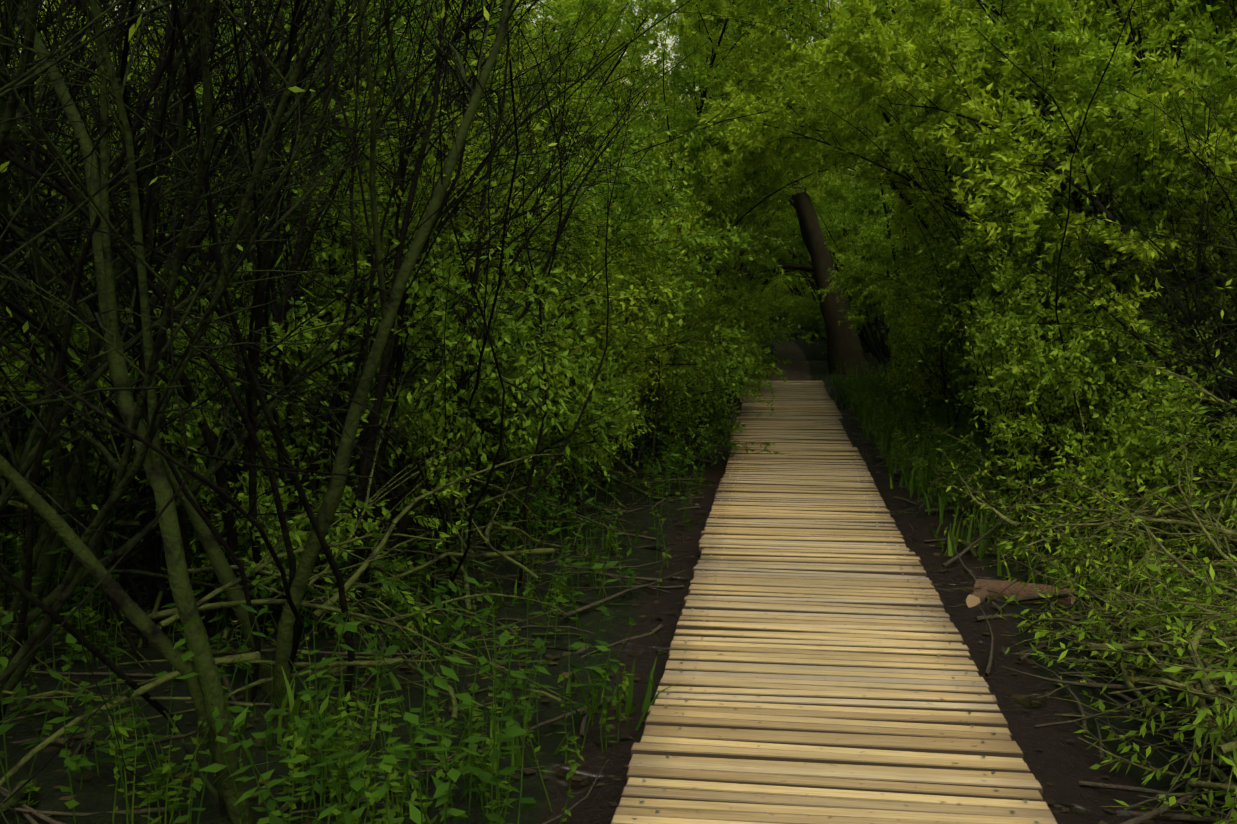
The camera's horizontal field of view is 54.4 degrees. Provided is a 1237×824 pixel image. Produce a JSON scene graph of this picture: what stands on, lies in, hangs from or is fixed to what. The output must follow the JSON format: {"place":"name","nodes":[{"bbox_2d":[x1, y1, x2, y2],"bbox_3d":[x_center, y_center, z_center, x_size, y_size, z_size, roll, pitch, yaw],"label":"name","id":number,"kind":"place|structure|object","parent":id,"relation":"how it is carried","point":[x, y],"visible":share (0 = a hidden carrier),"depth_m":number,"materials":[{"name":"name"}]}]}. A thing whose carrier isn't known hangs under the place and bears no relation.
{"place":"outdoors","nodes":[
{"label":"outdoors","id":0,"kind":"place"},
{"bbox_2d":[20,0,1182,243],"label":"sky","id":1,"kind":"structure","parent":0,"point":[669,41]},
{"bbox_2d":[0,315,1236,823],"bbox_3d":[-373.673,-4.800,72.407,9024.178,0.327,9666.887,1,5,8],"label":"ground","id":2,"kind":"structure","parent":0,"point":[96,793],"depth_m":5.39,"materials":[{"name":"soil"}]},
{"bbox_2d":[0,0,246,294],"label":"bare willow","id":3,"kind":"object","parent":2,"relation":"on","point":[4,197],"visible":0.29,"depth_m":4.72,"materials":[{"name":"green plant"}]},
{"bbox_2d":[0,0,272,823],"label":"bare willow","id":4,"kind":"object","parent":2,"relation":"on","point":[149,629],"visible":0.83,"depth_m":3.79,"materials":[{"name":"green plant"}]},
{"bbox_2d":[0,0,274,432],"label":"willow","id":5,"kind":"object","parent":2,"relation":"on","point":[16,28],"depth_m":12.82,"materials":[{"name":"green plant"}]},
{"bbox_2d":[0,24,325,544],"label":"tree","id":6,"kind":"object","parent":2,"relation":"on","point":[232,287],"visible":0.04,"depth_m":7.17,"materials":[{"name":"green plant"}]},
{"bbox_2d":[9,0,368,575],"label":"bare willow","id":7,"kind":"object","parent":2,"relation":"on","point":[294,506],"visible":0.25,"depth_m":6.71,"materials":[{"name":"brown plant"}]},
{"bbox_2d":[0,5,495,448],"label":"tree","id":8,"kind":"object","parent":2,"relation":"on","point":[189,125],"visible":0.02,"depth_m":9.15,"materials":[{"name":"green plant"}]},
{"bbox_2d":[39,0,496,164],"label":"willow","id":9,"kind":"object","parent":2,"relation":"on","point":[399,25],"depth_m":15.34,"materials":[{"name":"green plant"}]},
{"bbox_2d":[0,0,543,724],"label":"bare willow","id":10,"kind":"object","parent":2,"relation":"on","point":[52,408],"visible":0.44,"depth_m":5.31,"materials":[{"name":"brown plant"}]},
{"bbox_2d":[0,0,552,823],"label":"bare willow","id":11,"kind":"object","parent":2,"relation":"on","point":[46,564],"visible":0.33,"depth_m":5.02,"materials":[{"name":"brown plant"}]},
{"bbox_2d":[0,0,560,817],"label":"bare willow","id":12,"kind":"object","parent":2,"relation":"on","point":[170,460],"visible":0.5,"depth_m":4.35,"materials":[{"name":"brown plant"}]},
{"bbox_2d":[7,0,570,711],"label":"bare willow","id":13,"kind":"object","parent":2,"relation":"on","point":[311,550],"visible":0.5,"depth_m":4.80,"materials":[{"name":"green plant"}]},
{"bbox_2d":[0,0,579,708],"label":"bare willow","id":14,"kind":"object","parent":2,"relation":"on","point":[64,590],"visible":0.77,"depth_m":4.41,"materials":[{"name":"brown plant"}]},
{"bbox_2d":[0,371,581,786],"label":"fallen branches","id":15,"kind":"object","parent":2,"relation":"on","point":[254,657],"visible":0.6,"depth_m":5.03,"materials":[{"name":"brown wood"}]},
{"bbox_2d":[0,74,598,655],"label":"edge bush","id":16,"kind":"object","parent":2,"relation":"on","point":[432,420],"visible":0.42,"depth_m":6.46,"materials":[{"name":"green plant"}]},
{"bbox_2d":[0,0,604,560],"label":"bare willow","id":17,"kind":"object","parent":2,"relation":"on","point":[396,68],"visible":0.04,"depth_m":7.49,"materials":[{"name":"brown plant"}]},
{"bbox_2d":[0,252,605,591],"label":"bush","id":18,"kind":"object","parent":2,"relation":"on","point":[552,436],"visible":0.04,"depth_m":8.73,"materials":[{"name":"green plant"}]},
{"bbox_2d":[0,0,631,607],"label":"bare willow","id":19,"kind":"object","parent":2,"relation":"on","point":[444,520],"visible":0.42,"depth_m":6.37,"materials":[{"name":"brown plant"}]},
{"bbox_2d":[0,0,631,545],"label":"tree","id":20,"kind":"object","parent":2,"relation":"on","point":[14,330],"visible":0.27,"depth_m":6.80,"materials":[{"name":"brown plant"}]},
{"bbox_2d":[0,329,637,739],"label":"fallen branches","id":21,"kind":"object","parent":2,"relation":"on","point":[402,569],"visible":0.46,"depth_m":6.58,"materials":[{"name":"brown wood"}]},
{"bbox_2d":[0,0,653,641],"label":"bare willow","id":22,"kind":"object","parent":2,"relation":"on","point":[148,516],"visible":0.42,"depth_m":5.71,"materials":[{"name":"brown plant"}]},
{"bbox_2d":[2,0,654,512],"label":"tree","id":23,"kind":"object","parent":2,"relation":"on","point":[92,456],"visible":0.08,"depth_m":8.88,"materials":[{"name":"green plant"}]},
{"bbox_2d":[1,0,655,573],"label":"bare willow","id":24,"kind":"object","parent":2,"relation":"on","point":[409,164],"visible":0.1,"depth_m":10.13,"materials":[{"name":"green plant"}]},
{"bbox_2d":[0,0,658,474],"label":"bare willow","id":25,"kind":"object","parent":2,"relation":"on","point":[542,108],"visible":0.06,"depth_m":8.01,"materials":[{"name":"brown plant"}]},
{"bbox_2d":[0,1,662,494],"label":"bare willow","id":26,"kind":"object","parent":2,"relation":"on","point":[486,149],"visible":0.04,"depth_m":8.72,"materials":[{"name":"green plant"}]},
{"bbox_2d":[0,0,673,623],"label":"bare willow","id":27,"kind":"object","parent":2,"relation":"on","point":[346,310],"visible":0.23,"depth_m":6.71,"materials":[{"name":"brown plant"}]},
{"bbox_2d":[135,0,550,205],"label":"willow","id":28,"kind":"object","parent":2,"relation":"on","point":[519,12],"depth_m":19.31,"materials":[{"name":"green plant"}]},
{"bbox_2d":[19,53,684,520],"bbox_3d":[-2.005,-0.826,10.025,4.456,3.654,6.114,-1,5,-11],"label":"tree","id":29,"kind":"object","parent":2,"relation":"on","point":[599,289],"visible":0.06,"depth_m":8.23,"materials":[{"name":"green plant"}]},
{"bbox_2d":[0,427,711,823],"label":"fallen branches","id":30,"kind":"object","parent":2,"relation":"on","point":[18,797],"visible":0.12,"depth_m":5.99,"materials":[{"name":"brown wood"}]},
{"bbox_2d":[0,419,715,823],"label":"herbs","id":31,"kind":"object","parent":2,"relation":"on","point":[394,781],"visible":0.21,"depth_m":4.18,"materials":[{"name":"green plant"}]},
{"bbox_2d":[0,404,717,823],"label":"nettles","id":32,"kind":"object","parent":2,"relation":"on","point":[512,730],"visible":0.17,"depth_m":4.03,"materials":[{"name":"green plant"}]},
{"bbox_2d":[0,427,730,823],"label":"sticks","id":33,"kind":"object","parent":2,"relation":"on","point":[24,809],"visible":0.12,"depth_m":5.38,"materials":[{"name":"brown plant"}]},
{"bbox_2d":[66,0,670,513],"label":"tree","id":34,"kind":"object","parent":2,"relation":"on","point":[478,136],"visible":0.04,"depth_m":10.96,"materials":[{"name":"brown plant"}]},
{"bbox_2d":[112,190,638,599],"bbox_3d":[-1.659,-0.324,8.607,3.589,2.824,4.814,0,5,4],"label":"edge bush","id":35,"kind":"object","parent":2,"relation":"on","point":[614,426],"visible":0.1,"depth_m":8.40,"materials":[{"name":"green plant"}]},
{"bbox_2d":[0,0,788,501],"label":"bare willow","id":36,"kind":"object","parent":2,"relation":"on","point":[640,126],"visible":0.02,"depth_m":11.46,"materials":[{"name":"brown plant"}]},
{"bbox_2d":[0,0,793,655],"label":"bare willow","id":37,"kind":"object","parent":2,"relation":"on","point":[502,258],"visible":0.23,"depth_m":6.80,"materials":[{"name":"brown plant"}]},
{"bbox_2d":[19,21,795,494],"bbox_3d":[-2.037,-1.348,10.718,6.325,4.645,6.476,2,6,23],"label":"tree","id":38,"kind":"object","parent":2,"relation":"on","point":[631,205],"visible":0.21,"depth_m":10.22,"materials":[{"name":"green plant"}]},
{"bbox_2d":[222,509,691,779],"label":"grass","id":39,"kind":"structure","parent":2,"relation":"on","point":[294,707],"depth_m":4.78,"materials":[{"name":"green plant"}]},
{"bbox_2d":[229,0,742,250],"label":"willow","id":40,"kind":"object","parent":2,"relation":"on","point":[604,30],"visible":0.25,"depth_m":16.72,"materials":[{"name":"green plant"}]},
{"bbox_2d":[348,140,685,497],"bbox_3d":[-1.055,-0.582,11.410,3.242,3.555,5.449,1,5,6],"label":"edge bush","id":41,"kind":"object","parent":2,"relation":"on","point":[660,349],"visible":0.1,"depth_m":10.16,"materials":[{"name":"green plant"}]},
{"bbox_2d":[379,385,658,530],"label":"fallen branches","id":42,"kind":"object","parent":2,"relation":"on","point":[629,469],"visible":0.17,"depth_m":10.02,"materials":[{"name":"brown plant"}]},
{"bbox_2d":[403,0,721,207],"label":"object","id":43,"kind":"object","parent":2,"relation":"on","point":[621,36],"visible":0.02,"depth_m":21.81,"materials":[{"name":"green plant"}]},
{"bbox_2d":[471,213,667,505],"bbox_3d":[-0.532,-0.465,10.586,2.057,2.716,3.763,0,5,-3],"label":"edge bush","id":44,"kind":"object","parent":2,"relation":"on","point":[628,345],"visible":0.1,"depth_m":10.11,"materials":[{"name":"green plant"}]},
{"bbox_2d":[465,120,707,473],"bbox_3d":[-0.966,-1.169,12.682,3.613,3.761,5.564,1,5,11],"label":"edge bush","id":45,"kind":"object","parent":2,"relation":"on","point":[644,375],"visible":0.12,"depth_m":12.55,"materials":[{"name":"green plant"}]},
{"bbox_2d":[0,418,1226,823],"bbox_3d":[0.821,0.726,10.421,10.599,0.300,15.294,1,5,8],"label":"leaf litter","id":46,"kind":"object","parent":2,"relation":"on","point":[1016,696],"visible":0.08,"depth_m":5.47,"materials":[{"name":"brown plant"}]},
{"bbox_2d":[474,230,783,469],"bbox_3d":[-1.437,-0.540,13.052,4.936,3.213,5.366,-5,7,-42],"label":"bush","id":47,"kind":"object","parent":2,"relation":"on","point":[721,383],"visible":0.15,"depth_m":12.66,"materials":[{"name":"green plant"}]},
{"bbox_2d":[481,149,788,420],"bbox_3d":[-0.693,-2.011,18.522,6.289,4.618,6.440,-2,6,-24],"label":"bush","id":48,"kind":"object","parent":2,"relation":"on","point":[718,193],"visible":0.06,"depth_m":17.73,"materials":[{"name":"green plant"}]},
{"bbox_2d":[596,245,699,465],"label":"edge bush","id":49,"kind":"object","parent":2,"relation":"on","point":[684,324],"visible":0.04,"depth_m":13.20,"materials":[{"name":"green plant"}]},
{"bbox_2d":[491,75,817,391],"bbox_3d":[-0.058,-3.188,22.869,6.568,6.458,8.387,-3,6,-30],"label":"willow","id":50,"kind":"object","parent":2,"relation":"on","point":[756,174],"visible":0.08,"depth_m":21.68,"materials":[{"name":"green plant"}]},
{"bbox_2d":[622,248,706,434],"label":"edge bush","id":51,"kind":"object","parent":2,"relation":"on","point":[691,320],"visible":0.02,"depth_m":16.00,"materials":[{"name":"green plant"}]},
{"bbox_2d":[625,268,713,397],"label":"edge bush","id":52,"kind":"object","parent":2,"relation":"on","point":[697,318],"depth_m":16.79,"materials":[{"name":"green plant"}]},
{"bbox_2d":[500,0,839,269],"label":"willow","id":53,"kind":"object","parent":2,"relation":"on","point":[651,98],"visible":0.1,"depth_m":20.73,"materials":[{"name":"green plant"}]},
{"bbox_2d":[606,253,745,452],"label":"bush","id":54,"kind":"object","parent":2,"relation":"on","point":[689,389],"visible":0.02,"depth_m":13.99,"materials":[{"name":"green plant"}]},
{"bbox_2d":[597,0,810,303],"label":"willow","id":55,"kind":"object","parent":2,"relation":"on","point":[685,72],"visible":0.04,"depth_m":28.87,"materials":[{"name":"green plant"}]},
{"bbox_2d":[610,0,823,291],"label":"willow","id":56,"kind":"object","parent":2,"relation":"on","point":[675,62],"visible":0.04,"depth_m":22.59,"materials":[{"name":"green plant"}]},
{"bbox_2d":[545,0,892,281],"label":"willow","id":57,"kind":"object","parent":2,"relation":"on","point":[762,14],"visible":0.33,"depth_m":15.20,"materials":[{"name":"green plant"}]},
{"bbox_2d":[626,24,852,291],"bbox_3d":[3.244,-5.084,27.191,6.743,9.054,7.969,-1,5,-8],"label":"willow","id":58,"kind":"object","parent":2,"relation":"on","point":[815,195],"visible":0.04,"depth_m":29.18,"materials":[{"name":"green plant"}]},
{"bbox_2d":[650,77,855,300],"bbox_3d":[4.051,-6.328,34.449,5.432,10.308,9.056,1,5,12],"label":"willow","id":59,"kind":"object","parent":2,"relation":"on","point":[841,195],"visible":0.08,"depth_m":32.11,"materials":[{"name":"green plant"}]},
{"bbox_2d":[662,36,866,374],"bbox_3d":[3.574,-5.418,29.685,5.077,9.461,4.394,1,5,8],"label":"leaning trunk tree","id":60,"kind":"object","parent":2,"relation":"on","point":[843,344],"visible":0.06,"depth_m":30.10,"materials":[{"name":"brown plant"}]},
{"bbox_2d":[640,50,906,364],"bbox_3d":[6.031,-5.894,34.440,9.588,9.345,8.667,4,6,38],"label":"willow","id":61,"kind":"object","parent":2,"relation":"on","point":[879,320],"visible":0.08,"depth_m":33.90,"materials":[{"name":"green plant"}]},
{"bbox_2d":[717,73,854,294],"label":"willow","id":62,"kind":"object","parent":2,"relation":"on","point":[836,223],"depth_m":33.84,"materials":[{"name":"green plant"}]},
{"bbox_2d":[716,255,871,352],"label":"tree branch","id":63,"kind":"object","parent":2,"relation":"on","point":[800,267],"visible":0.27,"depth_m":31.99,"materials":[{"name":"brown plant"}]},
{"bbox_2d":[725,191,877,342],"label":"willow","id":64,"kind":"object","parent":2,"relation":"on","point":[782,254],"visible":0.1,"depth_m":36.66,"materials":[{"name":"green plant"}]},
{"bbox_2d":[752,169,912,357],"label":"willow","id":65,"kind":"object","parent":2,"relation":"on","point":[804,257],"visible":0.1,"depth_m":36.09,"materials":[{"name":"green plant"}]},
{"bbox_2d":[767,163,899,363],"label":"willow","id":66,"kind":"object","parent":2,"relation":"on","point":[872,333],"visible":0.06,"depth_m":35.82,"materials":[{"name":"green plant"}]},
{"bbox_2d":[611,381,1057,823],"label":"boardwalk","id":67,"kind":"structure","parent":2,"relation":"on","point":[821,667],"depth_m":5.18,"materials":[{"name":"brown wood"}]},
{"bbox_2d":[790,222,918,356],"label":"willow","id":68,"kind":"object","parent":2,"relation":"on","point":[813,313],"visible":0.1,"depth_m":37.76,"materials":[{"name":"green plant"}]},
{"bbox_2d":[557,0,1235,236],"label":"willow","id":69,"kind":"object","parent":2,"relation":"on","point":[694,183],"visible":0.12,"depth_m":15.04,"materials":[{"name":"green plant"}]},
{"bbox_2d":[828,123,964,313],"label":"willow","id":70,"kind":"object","parent":2,"relation":"on","point":[866,198],"visible":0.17,"depth_m":30.29,"materials":[{"name":"green plant"}]},
{"bbox_2d":[649,0,1152,259],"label":"willow","id":71,"kind":"object","parent":2,"relation":"on","point":[903,196],"visible":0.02,"depth_m":18.47,"materials":[{"name":"green plant"}]},
{"bbox_2d":[729,0,1075,257],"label":"willow","id":72,"kind":"object","parent":2,"relation":"on","point":[771,156],"visible":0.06,"depth_m":19.82,"materials":[{"name":"green plant"}]},
{"bbox_2d":[886,0,940,278],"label":"willow","id":73,"kind":"object","parent":2,"relation":"on","point":[903,253],"visible":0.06,"depth_m":20.62,"materials":[{"name":"green plant"}]},
{"bbox_2d":[874,260,960,406],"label":"edge bush","id":74,"kind":"object","parent":2,"relation":"on","point":[890,343],"visible":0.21,"depth_m":19.72,"materials":[{"name":"green plant"}]},
{"bbox_2d":[887,249,969,405],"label":"edge bush","id":75,"kind":"object","parent":2,"relation":"on","point":[907,336],"visible":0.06,"depth_m":18.69,"materials":[{"name":"green plant"}]},
{"bbox_2d":[640,0,1236,436],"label":"willow","id":76,"kind":"object","parent":2,"relation":"on","point":[900,150],"visible":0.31,"depth_m":13.21,"materials":[{"name":"green plant"}]},
{"bbox_2d":[899,235,1064,424],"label":"edge bush","id":77,"kind":"object","parent":2,"relation":"on","point":[917,322],"visible":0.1,"depth_m":15.54,"materials":[{"name":"green plant"}]},
{"bbox_2d":[884,204,1107,419],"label":"edge bush","id":78,"kind":"object","parent":2,"relation":"on","point":[923,349],"depth_m":15.63,"materials":[{"name":"green plant"}]},
{"bbox_2d":[822,370,1177,559],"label":"bank grass","id":79,"kind":"structure","parent":2,"relation":"on","point":[983,530],"depth_m":12.69,"materials":[{"name":"green plant"}]},
{"bbox_2d":[774,19,1236,461],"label":"bare willow","id":80,"kind":"object","parent":2,"relation":"on","point":[935,373],"visible":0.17,"depth_m":11.77,"materials":[{"name":"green plant"}]},
{"bbox_2d":[785,0,1236,405],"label":"willow","id":81,"kind":"object","parent":2,"relation":"on","point":[875,42],"visible":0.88,"depth_m":9.04,"materials":[{"name":"green plant"}]},
{"bbox_2d":[816,95,1219,336],"bbox_3d":[9.187,-3.887,25.701,7.371,6.781,9.643,-3,6,-33],"label":"willow","id":82,"kind":"object","parent":2,"relation":"on","point":[852,264],"visible":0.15,"depth_m":27.76,"materials":[{"name":"green plant"}]},
{"bbox_2d":[973,579,1074,605],"bbox_3d":[2.343,1.061,6.947,0.544,0.161,0.160,3,6,28],"label":"cut log","id":83,"kind":"object","parent":2,"relation":"on","point":[999,586],"visible":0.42,"depth_m":6.91,"materials":[{"name":"brown wood"}]},
{"bbox_2d":[826,0,1236,471],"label":"willow","id":84,"kind":"object","parent":2,"relation":"on","point":[1030,66],"visible":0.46,"depth_m":9.88,"materials":[{"name":"green plant"}]},
{"bbox_2d":[836,361,1236,809],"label":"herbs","id":85,"kind":"object","parent":2,"relation":"on","point":[937,463],"visible":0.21,"depth_m":9.85,"materials":[{"name":"green plant"}]},
{"bbox_2d":[836,381,1236,819],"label":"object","id":86,"kind":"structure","parent":2,"relation":"on","point":[1111,687],"depth_m":5.76,"materials":[{"name":"brown wood"}]},
{"bbox_2d":[877,122,1223,401],"bbox_3d":[7.252,-2.019,16.413,6.745,4.837,6.588,3,6,26],"label":"bush","id":87,"kind":"object","parent":2,"relation":"on","point":[901,326],"visible":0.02,"depth_m":16.39,"materials":[{"name":"green plant"}]},
{"bbox_2d":[886,169,1235,463],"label":"edge bush","id":88,"kind":"object","parent":2,"relation":"on","point":[974,246],"visible":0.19,"depth_m":10.93,"materials":[{"name":"green plant"}]},
{"bbox_2d":[890,353,1236,549],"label":"bush","id":89,"kind":"object","parent":2,"relation":"on","point":[1048,478],"visible":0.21,"depth_m":9.57,"materials":[{"name":"green plant"}]},
{"bbox_2d":[898,160,1233,443],"bbox_3d":[5.224,-1.190,14.297,4.356,3.641,5.047,0,5,-3],"label":"edge bush","id":90,"kind":"object","parent":2,"relation":"on","point":[946,337],"visible":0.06,"depth_m":14.12,"materials":[{"name":"green plant"}]},
{"bbox_2d":[913,177,1236,473],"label":"edge bush","id":91,"kind":"object","parent":2,"relation":"on","point":[984,286],"visible":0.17,"depth_m":10.58,"materials":[{"name":"green plant"}]},
{"bbox_2d":[916,0,1236,432],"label":"tree","id":92,"kind":"object","parent":2,"relation":"on","point":[1140,57],"visible":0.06,"depth_m":10.91,"materials":[{"name":"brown plant"}]},
{"bbox_2d":[924,0,1236,500],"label":"bare willow","id":93,"kind":"object","parent":2,"relation":"on","point":[1116,267],"visible":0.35,"depth_m":8.34,"materials":[{"name":"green plant"}]},
{"bbox_2d":[937,270,1236,694],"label":"brush pile","id":94,"kind":"object","parent":2,"relation":"on","point":[1174,514],"visible":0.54,"depth_m":7.08,"materials":[{"name":"green plant"}]},
{"bbox_2d":[945,225,1236,547],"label":"edge bush","id":95,"kind":"object","parent":2,"relation":"on","point":[1096,360],"visible":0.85,"depth_m":8.55,"materials":[{"name":"green plant"}]},
{"bbox_2d":[952,514,1234,823],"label":"dry sticks","id":96,"kind":"object","parent":2,"relation":"on","point":[1156,813],"visible":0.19,"depth_m":4.13,"materials":[{"name":"brown wood"}]},
{"bbox_2d":[963,326,1236,823],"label":"brush pile","id":97,"kind":"object","parent":2,"relation":"on","point":[1116,663],"visible":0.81,"depth_m":5.22,"materials":[{"name":"green plant"}]},
{"bbox_2d":[986,0,1236,353],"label":"willow","id":98,"kind":"object","parent":2,"relation":"on","point":[1044,34],"visible":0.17,"depth_m":10.72,"materials":[{"name":"green plant"}]},
{"bbox_2d":[1000,167,1236,377],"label":"bush","id":99,"kind":"object","parent":2,"relation":"on","point":[1109,290],"visible":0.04,"depth_m":10.98,"materials":[{"name":"green plant"}]},
{"bbox_2d":[1026,49,1236,486],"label":"bare willow","id":100,"kind":"object","parent":2,"relation":"on","point":[1220,278],"visible":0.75,"depth_m":6.83,"materials":[{"name":"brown plant"}]},
{"bbox_2d":[1038,472,1236,823],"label":"bush","id":101,"kind":"object","parent":2,"relation":"on","point":[1223,748],"visible":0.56,"depth_m":4.35,"materials":[{"name":"green plant"}]},
{"bbox_2d":[1158,209,1236,344],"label":"bush","id":102,"kind":"object","parent":2,"relation":"on","point":[1217,290],"visible":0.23,"depth_m":9.29,"materials":[{"name":"green plant"}]},
{"bbox_2d":[896,403,1236,714],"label":"bush","id":103,"kind":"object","parent":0,"point":[999,573],"depth_m":7.70,"materials":[{"name":"green plant"}]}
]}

